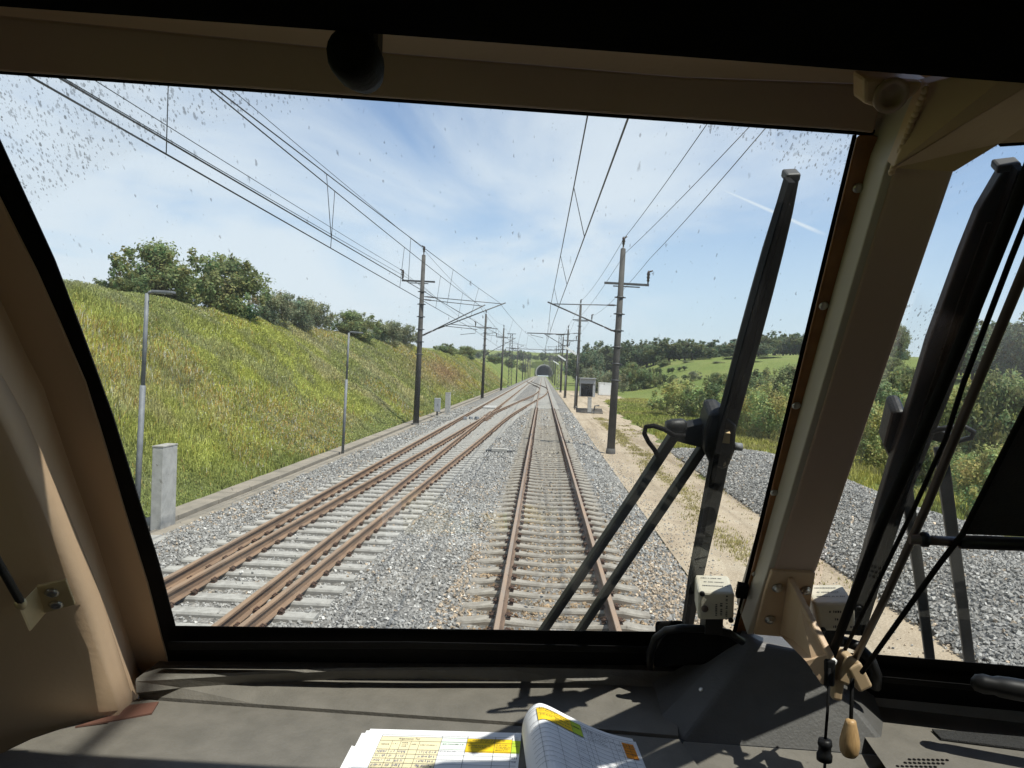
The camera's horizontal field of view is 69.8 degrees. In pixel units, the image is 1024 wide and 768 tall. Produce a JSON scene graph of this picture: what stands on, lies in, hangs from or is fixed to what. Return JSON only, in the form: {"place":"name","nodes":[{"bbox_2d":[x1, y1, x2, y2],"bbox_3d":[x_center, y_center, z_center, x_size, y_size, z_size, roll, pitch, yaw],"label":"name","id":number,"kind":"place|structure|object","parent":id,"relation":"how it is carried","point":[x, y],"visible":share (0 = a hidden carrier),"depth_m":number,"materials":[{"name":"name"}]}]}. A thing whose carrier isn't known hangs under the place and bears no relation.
{"place":"outdoors","nodes":[
{"label":"outdoors","id":0,"kind":"place"},
{"bbox_2d":[0,373,133,753],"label":"wall","id":1,"kind":"structure","parent":0,"point":[61,668],"depth_m":0.79,"materials":[{"name":"beige paint"}]},
{"bbox_2d":[0,556,74,630],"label":"bracket","id":2,"kind":"object","parent":1,"relation":"attached to","point":[37,603],"visible":1,"depth_m":0.71,"materials":[{"name":"yellow metal"}]},
{"bbox_2d":[0,197,167,700],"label":"wall","id":3,"kind":"structure","parent":0,"point":[42,374],"depth_m":0.73,"materials":[{"name":"beige paint"}]},
{"bbox_2d":[0,74,1023,375],"label":"sky","id":4,"kind":"structure","parent":0,"point":[486,192],"materials":[{"name":"blue"}]},
{"bbox_2d":[95,304,1023,627],"bbox_3d":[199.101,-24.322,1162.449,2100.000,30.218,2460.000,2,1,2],"label":"ground","id":5,"kind":"structure","parent":0,"point":[761,364],"depth_m":167.73,"materials":[{"name":"green plant"}]},
{"bbox_2d":[109,271,155,296],"bbox_3d":[-16.919,-4.172,32.647,1.855,1.681,1.816,2,1,-9],"label":"bush","id":6,"kind":"object","parent":5,"relation":"on","point":[136,285],"visible":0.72,"depth_m":32.27,"materials":[{"name":"green plant"}]},
{"bbox_2d":[135,290,175,498],"bbox_3d":[-7.094,0.576,14.521,0.595,4.855,0.160,3,1,2],"label":"lamp post","id":7,"kind":"object","parent":5,"relation":"on","point":[140,431],"visible":0.95,"depth_m":14.49,"materials":[{"name":"metal"}]},
{"bbox_2d":[107,237,219,304],"bbox_3d":[-16.439,-5.039,34.683,4.883,3.689,4.779,1,1,-38],"label":"bush","id":8,"kind":"object","parent":5,"relation":"on","point":[161,270],"visible":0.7,"depth_m":33.92,"materials":[{"name":"green plant"}]},
{"bbox_2d":[180,251,276,321],"bbox_3d":[-15.174,-4.974,38.560,4.962,4.059,4.856,3,1,38],"label":"bush","id":9,"kind":"object","parent":5,"relation":"on","point":[227,297],"visible":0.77,"depth_m":38.17,"materials":[{"name":"green plant"}]},
{"bbox_2d":[64,279,412,517],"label":"slope grass","id":10,"kind":"structure","parent":5,"relation":"on","point":[107,349],"depth_m":25.73,"materials":[{"name":"green plant"}]},
{"bbox_2d":[63,279,433,514],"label":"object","id":11,"kind":"object","parent":5,"relation":"on","point":[326,359],"visible":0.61,"depth_m":31.37,"materials":[{"name":"green plant"}]},
{"bbox_2d":[248,290,297,328],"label":"bush","id":12,"kind":"object","parent":5,"relation":"on","point":[273,309],"visible":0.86,"depth_m":43.08,"materials":[{"name":"green plant"}]},
{"bbox_2d":[277,294,320,330],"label":"bush","id":13,"kind":"object","parent":5,"relation":"on","point":[302,316],"visible":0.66,"depth_m":47.00,"materials":[{"name":"green plant"}]},
{"bbox_2d":[309,301,335,330],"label":"bush","id":14,"kind":"object","parent":5,"relation":"on","point":[324,320],"visible":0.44,"depth_m":56.14,"materials":[{"name":"green plant"}]},
{"bbox_2d":[146,388,504,534],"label":"cable trough","id":15,"kind":"object","parent":5,"relation":"on","point":[189,512],"visible":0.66,"depth_m":21.17,"materials":[{"name":"concrete"}]},
{"bbox_2d":[150,443,177,530],"bbox_3d":[-7.085,2.087,14.945,0.235,1.710,0.595,2,1,2],"label":"concrete box","id":16,"kind":"object","parent":15,"relation":"on","point":[163,485],"visible":0.91,"depth_m":14.72,"materials":[{"name":"grey concrete"}]},
{"bbox_2d":[341,331,362,453],"bbox_3d":[-6.168,0.364,28.292,0.595,4.795,0.160,3,1,2],"label":"lamp post","id":17,"kind":"object","parent":15,"relation":"on","point":[344,411],"visible":0.95,"depth_m":28.26,"materials":[{"name":"metal"}]},
{"bbox_2d":[325,309,382,342],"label":"bush","id":18,"kind":"object","parent":5,"relation":"on","point":[354,320],"visible":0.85,"depth_m":63.92,"materials":[{"name":"green plant"}]},
{"bbox_2d":[366,319,406,346],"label":"bush","id":19,"kind":"object","parent":5,"relation":"on","point":[387,328],"visible":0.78,"depth_m":75.84,"materials":[{"name":"green plant"}]},
{"bbox_2d":[287,320,506,419],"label":"slope grass","id":20,"kind":"structure","parent":5,"relation":"on","point":[451,366],"depth_m":66.91,"materials":[{"name":"green plant"}]},
{"bbox_2d":[388,324,417,348],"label":"bush","id":21,"kind":"object","parent":5,"relation":"on","point":[406,341],"visible":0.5,"depth_m":85.79,"materials":[{"name":"green plant"}]},
{"bbox_2d":[343,333,510,407],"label":"slope wildflowers","id":22,"kind":"object","parent":5,"relation":"on","point":[481,361],"visible":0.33,"depth_m":80.47,"materials":[{"name":"green plant"}]},
{"bbox_2d":[154,376,725,630],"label":"ballast bed","id":23,"kind":"object","parent":5,"relation":"on","point":[529,390],"visible":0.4,"depth_m":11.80,"materials":[{"name":"grey gravel"}]},
{"bbox_2d":[162,376,547,626],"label":"railway track","id":24,"kind":"structure","parent":23,"relation":"on","point":[186,582],"depth_m":13.99,"materials":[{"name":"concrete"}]},
{"bbox_2d":[456,377,654,630],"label":"railway track","id":25,"kind":"structure","parent":23,"relation":"on","point":[611,612],"depth_m":14.25,"materials":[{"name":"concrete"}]},
{"bbox_2d":[433,343,461,354],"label":"bush","id":26,"kind":"object","parent":5,"relation":"on","point":[449,349],"visible":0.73,"depth_m":129.05,"materials":[{"name":"green plant"}]},
{"bbox_2d":[401,245,505,424],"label":"overhead line mast","id":27,"kind":"object","parent":5,"relation":"on","point":[420,329],"visible":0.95,"depth_m":43.91,"materials":[{"name":"metal"}]},
{"bbox_2d":[65,79,481,329],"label":"feeder wire","id":28,"kind":"object","parent":27,"relation":"attached to","point":[218,168],"visible":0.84,"depth_m":15.64,"materials":[{"name":"black metal"}]},
{"bbox_2d":[28,76,534,367],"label":"catenary","id":29,"kind":"object","parent":27,"relation":"hanging from","point":[82,106],"visible":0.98,"depth_m":10.65,"materials":[{"name":"black metal"}]},
{"bbox_2d":[96,81,504,341],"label":"feeder wire","id":30,"kind":"object","parent":27,"relation":"attached to","point":[240,171],"visible":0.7,"depth_m":21.07,"materials":[{"name":"black metal"}]},
{"bbox_2d":[58,78,549,357],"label":"catenary","id":31,"kind":"object","parent":27,"relation":"hanging from","point":[108,106],"visible":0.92,"depth_m":11.61,"materials":[{"name":"black metal"}]},
{"bbox_2d":[454,346,476,359],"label":"bush","id":32,"kind":"object","parent":5,"relation":"on","point":[468,352],"visible":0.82,"depth_m":157.66,"materials":[{"name":"green plant"}]},
{"bbox_2d":[474,309,514,398],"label":"overhead line mast","id":33,"kind":"object","parent":5,"relation":"on","point":[483,369],"visible":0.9,"depth_m":87.37,"materials":[{"name":"metal"}]},
{"bbox_2d":[531,361,556,375],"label":"tunnel","id":34,"kind":"structure","parent":5,"relation":"on","point":[540,369],"depth_m":536.88,"materials":[{"name":"concrete"}]},
{"bbox_2d":[542,325,576,397],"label":"overhead line mast","id":35,"kind":"object","parent":5,"relation":"on","point":[567,344],"visible":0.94,"depth_m":104.63,"materials":[{"name":"metal"}]},
{"bbox_2d":[545,299,593,407],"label":"overhead line mast","id":36,"kind":"object","parent":5,"relation":"on","point":[579,333],"visible":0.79,"depth_m":75.14,"materials":[{"name":"metal"}]},
{"bbox_2d":[543,116,628,365],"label":"catenary","id":37,"kind":"object","parent":36,"relation":"hanging from","point":[622,133],"visible":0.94,"depth_m":12.25,"materials":[{"name":"black metal"}]},
{"bbox_2d":[562,355,598,385],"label":"tree","id":38,"kind":"object","parent":5,"relation":"on","point":[571,369],"visible":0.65,"depth_m":212.09,"materials":[{"name":"green plant"}]},
{"bbox_2d":[576,397,602,413],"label":"concrete post","id":39,"kind":"object","parent":5,"relation":"on","point":[589,410],"visible":1,"depth_m":65.65,"materials":[{"name":"concrete"}]},
{"bbox_2d":[579,378,595,396],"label":"equipment cabinet","id":40,"kind":"structure","parent":39,"relation":"on","point":[587,387],"depth_m":114.25,"materials":[{"name":"grey paint"}]},
{"bbox_2d":[575,346,606,371],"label":"tree","id":41,"kind":"object","parent":5,"relation":"on","point":[598,359],"visible":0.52,"depth_m":213.14,"materials":[{"name":"green plant"}]},
{"bbox_2d":[578,366,609,392],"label":"bush","id":42,"kind":"object","parent":5,"relation":"on","point":[596,374],"visible":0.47,"depth_m":139.41,"materials":[{"name":"green plant"}]},
{"bbox_2d":[579,340,611,371],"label":"tree","id":43,"kind":"object","parent":5,"relation":"on","point":[598,346],"visible":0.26,"depth_m":239.33,"materials":[{"name":"green plant"}]},
{"bbox_2d":[547,236,652,453],"bbox_3d":[3.811,-1.710,33.146,4.656,10.060,0.468,3,1,2],"label":"overhead line mast","id":44,"kind":"object","parent":5,"relation":"on","point":[614,380],"visible":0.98,"depth_m":33.00,"materials":[{"name":"metal"}]},
{"bbox_2d":[602,370,628,392],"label":"bush","id":45,"kind":"object","parent":5,"relation":"on","point":[608,377],"visible":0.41,"depth_m":133.66,"materials":[{"name":"green plant"}]},
{"bbox_2d":[619,362,647,390],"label":"bush","id":46,"kind":"object","parent":5,"relation":"on","point":[632,379],"visible":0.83,"depth_m":147.18,"materials":[{"name":"green plant"}]},
{"bbox_2d":[620,339,650,367],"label":"tree","id":47,"kind":"object","parent":5,"relation":"on","point":[627,354],"visible":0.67,"depth_m":225.38,"materials":[{"name":"green plant"}]},
{"bbox_2d":[638,366,661,387],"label":"bush","id":48,"kind":"object","parent":5,"relation":"on","point":[651,379],"visible":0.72,"depth_m":147.26,"materials":[{"name":"green plant"}]},
{"bbox_2d":[639,345,669,365],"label":"tree","id":49,"kind":"object","parent":5,"relation":"on","point":[653,355],"visible":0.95,"depth_m":213.54,"materials":[{"name":"green plant"}]},
{"bbox_2d":[648,337,685,361],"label":"tree","id":50,"kind":"object","parent":5,"relation":"on","point":[671,350],"visible":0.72,"depth_m":214.58,"materials":[{"name":"green plant"}]},
{"bbox_2d":[647,378,706,416],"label":"bush","id":51,"kind":"object","parent":5,"relation":"on","point":[671,403],"visible":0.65,"depth_m":64.65,"materials":[{"name":"green plant"}]},
{"bbox_2d":[675,339,709,359],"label":"tree","id":52,"kind":"object","parent":5,"relation":"on","point":[688,350],"visible":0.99,"depth_m":205.63,"materials":[{"name":"green plant"}]},
{"bbox_2d":[685,376,725,418],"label":"bush","id":53,"kind":"object","parent":5,"relation":"on","point":[712,390],"visible":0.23,"depth_m":57.11,"materials":[{"name":"green plant"}]},
{"bbox_2d":[593,417,852,587],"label":"road weeds","id":54,"kind":"object","parent":5,"relation":"on","point":[649,454],"visible":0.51,"depth_m":21.46,"materials":[{"name":"green plant"}]},
{"bbox_2d":[713,387,762,435],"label":"bush","id":55,"kind":"object","parent":5,"relation":"on","point":[748,412],"visible":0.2,"depth_m":46.76,"materials":[{"name":"green plant"}]},
{"bbox_2d":[718,365,776,393],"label":"bush","id":56,"kind":"object","parent":5,"relation":"on","point":[755,376],"visible":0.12,"depth_m":88.55,"materials":[{"name":"green plant"}]},
{"bbox_2d":[741,381,790,441],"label":"bush","id":57,"kind":"object","parent":5,"relation":"on","point":[771,410],"visible":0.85,"depth_m":43.81,"materials":[{"name":"green plant"}]},
{"bbox_2d":[760,334,781,354],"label":"tree","id":58,"kind":"object","parent":5,"relation":"on","point":[771,342],"visible":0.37,"depth_m":214.12,"materials":[{"name":"green plant"}]},
{"bbox_2d":[755,363,796,403],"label":"bush","id":59,"kind":"object","parent":5,"relation":"on","point":[785,377],"visible":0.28,"depth_m":81.26,"materials":[{"name":"green plant"}]},
{"bbox_2d":[783,332,803,354],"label":"tree","id":60,"kind":"object","parent":5,"relation":"on","point":[799,339],"visible":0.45,"depth_m":227.88,"materials":[{"name":"green plant"}]},
{"bbox_2d":[605,398,1020,536],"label":"field grass","id":61,"kind":"structure","parent":5,"relation":"on","point":[648,417],"depth_m":40.72,"materials":[{"name":"green plant"}]},
{"bbox_2d":[670,447,1023,665],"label":"heap stones","id":62,"kind":"object","parent":5,"relation":"on","point":[757,459],"visible":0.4,"depth_m":12.82,"materials":[{"name":"grey gravel"}]},
{"bbox_2d":[854,399,887,469],"bbox_3d":[16.613,2.559,33.379,3.465,3.830,3.221,2,1,-8],"label":"bush","id":63,"kind":"object","parent":5,"relation":"on","point":[871,449],"visible":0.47,"depth_m":32.76,"materials":[{"name":"green plant"}]},
{"bbox_2d":[868,365,911,436],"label":"bush","id":64,"kind":"object","parent":5,"relation":"on","point":[884,391],"visible":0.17,"depth_m":45.49,"materials":[{"name":"green plant"}]},
{"bbox_2d":[885,357,906,370],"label":"bush","id":65,"kind":"object","parent":5,"relation":"on","point":[892,365],"visible":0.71,"depth_m":146.03,"materials":[{"name":"green plant"}]},
{"bbox_2d":[886,364,914,392],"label":"bush","id":66,"kind":"object","parent":5,"relation":"on","point":[907,370],"visible":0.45,"depth_m":107.36,"materials":[{"name":"green plant"}]},
{"bbox_2d":[890,323,912,359],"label":"tree","id":67,"kind":"object","parent":5,"relation":"on","point":[901,343],"visible":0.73,"depth_m":184.31,"materials":[{"name":"green plant"}]},
{"bbox_2d":[913,441,961,492],"bbox_3d":[14.887,2.925,26.443,2.331,2.924,2.382,3,1,30],"label":"bush","id":68,"kind":"object","parent":5,"relation":"on","point":[927,462],"visible":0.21,"depth_m":25.84,"materials":[{"name":"green plant"}]},
{"bbox_2d":[933,373,998,479],"bbox_3d":[17.610,2.162,29.333,3.516,5.465,3.268,3,1,37],"label":"bush","id":69,"kind":"object","parent":5,"relation":"on","point":[944,417],"visible":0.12,"depth_m":28.57,"materials":[{"name":"green plant"}]},
{"bbox_2d":[950,442,1002,513],"bbox_3d":[13.726,3.026,20.998,2.465,2.774,2.291,2,1,11],"label":"bush","id":70,"kind":"object","parent":5,"relation":"on","point":[974,471],"visible":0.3,"depth_m":20.89,"materials":[{"name":"green plant"}]},
{"bbox_2d":[958,336,1003,381],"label":"tree","id":71,"kind":"object","parent":5,"relation":"on","point":[966,359],"visible":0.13,"depth_m":118.69,"materials":[{"name":"green plant"}]},
{"bbox_2d":[945,364,1023,486],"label":"bush","id":72,"kind":"object","parent":5,"relation":"on","point":[1007,394],"visible":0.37,"depth_m":27.70,"materials":[{"name":"green plant"}]},
{"bbox_2d":[965,319,1003,379],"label":"tree","id":73,"kind":"object","parent":5,"relation":"on","point":[989,330],"visible":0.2,"depth_m":119.42,"materials":[{"name":"green plant"}]},
{"bbox_2d":[992,311,1023,383],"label":"tree","id":74,"kind":"object","parent":5,"relation":"on","point":[1012,331],"visible":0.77,"depth_m":118.54,"materials":[{"name":"green plant"}]},
{"bbox_2d":[999,322,1023,378],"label":"tree","id":75,"kind":"object","parent":5,"relation":"on","point":[1012,347],"visible":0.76,"depth_m":117.56,"materials":[{"name":"green plant"}]},
{"bbox_2d":[556,390,989,663],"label":"path","id":76,"kind":"structure","parent":0,"point":[734,571],"depth_m":17.84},
{"bbox_2d":[586,428,984,662],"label":"road pebbles","id":77,"kind":"object","parent":76,"relation":"on","point":[713,537],"visible":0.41,"depth_m":17.68,"materials":[{"name":"gravel"}]},
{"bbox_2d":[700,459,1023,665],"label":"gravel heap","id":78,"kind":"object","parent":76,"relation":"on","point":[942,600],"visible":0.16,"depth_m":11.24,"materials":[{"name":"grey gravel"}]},
{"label":"ceiling","id":79,"kind":"structure","parent":0,"visible":0},
{"bbox_2d":[0,6,877,132],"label":"header panel","id":80,"kind":"object","parent":79,"relation":"attached to","point":[81,44],"visible":0.67,"depth_m":0.52,"materials":[{"name":"brown paint"}]},
{"bbox_2d":[0,0,1023,93],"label":"ceiling console","id":81,"kind":"object","parent":79,"relation":"attached to","point":[976,39],"visible":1,"depth_m":0.37,"materials":[{"name":"black plastic"}]},
{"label":"wall","id":82,"kind":"structure","parent":0,"visible":0},
{"bbox_2d":[0,661,1023,767],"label":"dashboard","id":83,"kind":"object","parent":82,"relation":"attached to","point":[197,714],"visible":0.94,"depth_m":0.90,"materials":[{"name":"plastic"}]},
{"bbox_2d":[0,71,874,670],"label":"frame","id":84,"kind":"object","parent":83,"relation":"on","point":[388,645],"visible":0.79,"depth_m":0.92,"materials":[{"name":"black rubber"}]},
{"bbox_2d":[538,169,800,630],"bbox_3d":[0.213,0.111,0.883,0.209,0.607,0.488,2,1,-23],"label":"wiper","id":85,"kind":"object","parent":84,"relation":"attached to","point":[710,432],"visible":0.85,"depth_m":0.81,"materials":[{"name":"black metal"}]},
{"bbox_2d":[654,621,740,666],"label":"sill block","id":86,"kind":"structure","parent":84,"relation":"on","point":[682,648],"depth_m":0.94,"materials":[{"name":"black plastic"}]},
{"bbox_2d":[695,575,733,634],"bbox_3d":[0.252,0.277,0.916,0.044,0.066,0.062,2,1,9],"label":"sensor box","id":87,"kind":"object","parent":84,"relation":"attached to","point":[714,599],"visible":0.99,"depth_m":0.89,"materials":[{"name":"beige plastic"}]},
{"bbox_2d":[340,703,645,767],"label":"book","id":88,"kind":"object","parent":83,"relation":"on","point":[553,737],"visible":1,"depth_m":0.81,"materials":[{"name":"white paper"}]},
{"bbox_2d":[653,617,885,767],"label":"console housing","id":89,"kind":"object","parent":83,"relation":"on","point":[764,691],"visible":0.76,"depth_m":0.89,"materials":[{"name":"plastic"}]},
{"bbox_2d":[646,624,745,669],"bbox_3d":[0.230,0.334,0.921,0.121,0.070,0.031,2,1,12],"label":"cable","id":90,"kind":"object","parent":89,"relation":"on","point":[680,628],"visible":1,"depth_m":0.91,"materials":[{"name":"black plastic"}]},
{"bbox_2d":[737,74,952,683],"bbox_3d":[0.329,0.039,0.734,0.092,0.564,0.428,2,1,5],"label":"window pillar","id":91,"kind":"structure","parent":89,"relation":"on","point":[893,223],"depth_m":0.68,"materials":[{"name":"paint"}]},
{"bbox_2d":[735,135,877,633],"bbox_3d":[0.287,0.069,0.772,0.042,0.528,0.408,2,1,7],"label":"trim strip","id":92,"kind":"object","parent":91,"relation":"attached to","point":[864,145],"depth_m":0.65,"materials":[{"name":"metal"}]},
{"bbox_2d":[810,585,861,646],"bbox_3d":[0.380,0.277,0.878,0.052,0.065,0.060,2,1,2],"label":"sensor box","id":93,"kind":"object","parent":91,"relation":"attached to","point":[827,604],"visible":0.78,"depth_m":0.86,"materials":[{"name":"beige plastic"}]},
{"bbox_2d":[813,648,871,700],"bbox_3d":[0.356,0.317,0.799,0.062,0.051,0.039,2,1,2],"label":"cord clamp","id":94,"kind":"object","parent":91,"relation":"attached to","point":[844,666],"visible":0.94,"depth_m":0.79,"materials":[{"name":"beige plastic"}]},
{"bbox_2d":[816,668,832,767],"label":"pull cord","id":95,"kind":"object","parent":94,"relation":"hanging from","point":[824,756],"visible":1,"depth_m":0.75,"materials":[{"name":"black plastic"}]},
{"bbox_2d":[839,678,859,758],"bbox_3d":[0.351,0.349,0.766,0.020,0.075,0.030,2,1,2],"label":"pull cord","id":96,"kind":"object","parent":94,"relation":"hanging from","point":[849,742],"visible":1,"depth_m":0.76,"materials":[{"name":"beige wood"}]},
{"bbox_2d":[853,70,929,175],"bbox_3d":[0.310,-0.209,0.559,0.186,0.107,0.103,2,1,-16],"label":"corner bracket","id":97,"kind":"object","parent":91,"relation":"attached to","point":[884,92],"visible":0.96,"depth_m":0.50,"materials":[{"name":"beige paint"}]},
{"bbox_2d":[830,163,1023,657],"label":"guide rod","id":98,"kind":"object","parent":91,"relation":"attached to","point":[1008,223],"visible":0.87,"depth_m":0.57,"materials":[{"name":"black metal"}]},
{"bbox_2d":[852,256,1023,660],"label":"guide rod","id":99,"kind":"object","parent":91,"relation":"attached to","point":[1003,320],"visible":0.95,"depth_m":0.60,"materials":[{"name":"brown metal"}]},
{"bbox_2d":[843,218,1023,650],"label":"pull cord","id":100,"kind":"object","parent":99,"relation":"hanging from","point":[992,306],"visible":0.9,"depth_m":0.60,"materials":[{"name":"black fabric"}]},
{"bbox_2d":[859,406,1023,674],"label":"roller blind","id":101,"kind":"object","parent":99,"relation":"attached to","point":[997,509],"visible":1,"depth_m":0.63,"materials":[{"name":"black fabric"}]},
{"bbox_2d":[887,76,1023,170],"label":"header beam","id":102,"kind":"structure","parent":91,"relation":"attached to","point":[960,122],"depth_m":0.51,"materials":[{"name":"beige paint"}]},
{"bbox_2d":[851,153,1023,711],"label":"windscreen","id":103,"kind":"object","parent":83,"relation":"on","point":[938,681],"visible":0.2,"depth_m":0.91,"materials":[{"name":"black glass"}]},
{"bbox_2d":[829,636,881,690],"bbox_3d":[0.414,0.337,0.895,0.069,0.060,0.024,3,1,31],"label":"cable","id":104,"kind":"object","parent":103,"relation":"on","point":[875,676],"visible":0.46,"depth_m":0.88,"materials":[{"name":"black plastic"}]},
{"bbox_2d":[845,157,1021,661],"bbox_3d":[0.433,0.098,0.797,0.153,0.558,0.462,3,1,31],"label":"wiper","id":105,"kind":"object","parent":103,"relation":"attached to","point":[899,425],"visible":0.63,"depth_m":0.73,"materials":[{"name":"black metal"}]},
{"bbox_2d":[970,674,1023,701],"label":"handle","id":106,"kind":"object","parent":103,"relation":"on","point":[1010,688],"visible":1,"depth_m":0.82,"materials":[{"name":"black plastic"}]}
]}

